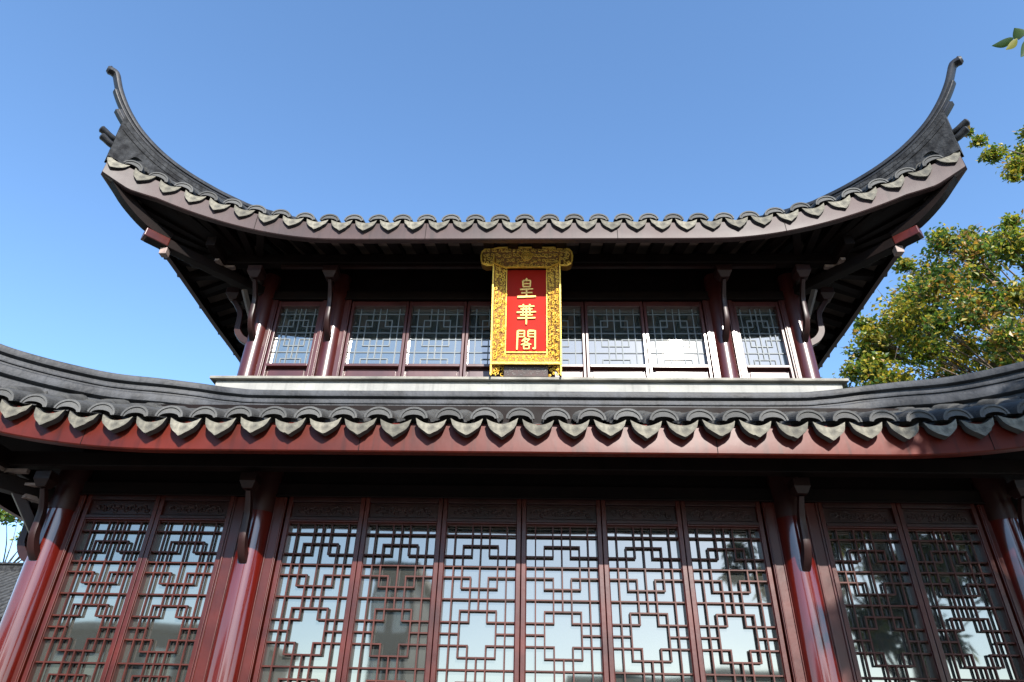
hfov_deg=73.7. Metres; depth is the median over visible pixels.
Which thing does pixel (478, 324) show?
lattice window
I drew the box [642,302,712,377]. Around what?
lattice window
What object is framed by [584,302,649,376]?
lattice window
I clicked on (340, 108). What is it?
sky
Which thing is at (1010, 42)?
broadleaf tree
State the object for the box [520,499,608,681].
lattice door
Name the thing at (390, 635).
lattice door
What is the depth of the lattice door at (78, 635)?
5.14 m
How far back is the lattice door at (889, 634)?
4.98 m
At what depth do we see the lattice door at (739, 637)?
5.01 m
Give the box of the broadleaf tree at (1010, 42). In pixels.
[992,28,1023,56]
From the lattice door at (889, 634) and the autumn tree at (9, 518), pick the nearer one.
the lattice door at (889, 634)
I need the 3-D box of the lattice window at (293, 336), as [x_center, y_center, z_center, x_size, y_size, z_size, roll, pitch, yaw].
[-2.229,0.099,6.909,0.466,1.180,0.102,0,-33,2]
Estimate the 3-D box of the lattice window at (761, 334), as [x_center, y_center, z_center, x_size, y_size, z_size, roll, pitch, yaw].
[2.488,0.111,6.747,0.466,1.180,0.102,0,-33,2]
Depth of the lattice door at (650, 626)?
5.03 m
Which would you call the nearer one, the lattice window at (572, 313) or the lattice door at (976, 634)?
the lattice door at (976, 634)
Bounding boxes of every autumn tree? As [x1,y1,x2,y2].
[0,508,22,561]
[821,125,1023,387]
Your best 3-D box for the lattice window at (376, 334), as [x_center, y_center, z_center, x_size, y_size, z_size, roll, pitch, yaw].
[-1.385,0.101,6.880,0.598,1.180,0.102,0,-33,2]
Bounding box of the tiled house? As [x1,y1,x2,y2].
[0,562,23,621]
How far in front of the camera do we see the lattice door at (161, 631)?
5.13 m
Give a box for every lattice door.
[20,495,161,681]
[105,495,235,681]
[252,497,365,681]
[341,498,443,681]
[430,498,521,681]
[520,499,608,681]
[600,500,699,681]
[679,501,791,681]
[816,502,945,681]
[895,503,1023,681]
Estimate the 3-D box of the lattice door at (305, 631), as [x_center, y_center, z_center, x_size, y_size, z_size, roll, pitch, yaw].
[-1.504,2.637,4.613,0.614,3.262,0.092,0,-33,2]
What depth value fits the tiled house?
22.77 m
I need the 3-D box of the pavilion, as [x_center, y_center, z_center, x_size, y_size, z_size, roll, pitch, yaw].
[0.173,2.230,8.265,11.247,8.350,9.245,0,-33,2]
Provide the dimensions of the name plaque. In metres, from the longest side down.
1.335 x 0.920 x 0.149 m
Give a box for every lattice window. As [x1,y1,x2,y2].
[261,301,322,375]
[340,301,409,375]
[401,301,467,376]
[463,301,503,376]
[548,302,586,376]
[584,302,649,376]
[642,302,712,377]
[732,302,794,377]
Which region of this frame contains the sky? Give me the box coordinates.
[0,0,1023,561]
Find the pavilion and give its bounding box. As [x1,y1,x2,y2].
[0,56,1023,681]
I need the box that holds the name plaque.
[480,247,572,376]
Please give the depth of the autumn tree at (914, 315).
15.33 m
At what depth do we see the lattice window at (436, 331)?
6.94 m
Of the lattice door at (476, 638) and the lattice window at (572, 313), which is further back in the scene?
the lattice window at (572, 313)
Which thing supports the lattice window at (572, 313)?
in the pavilion

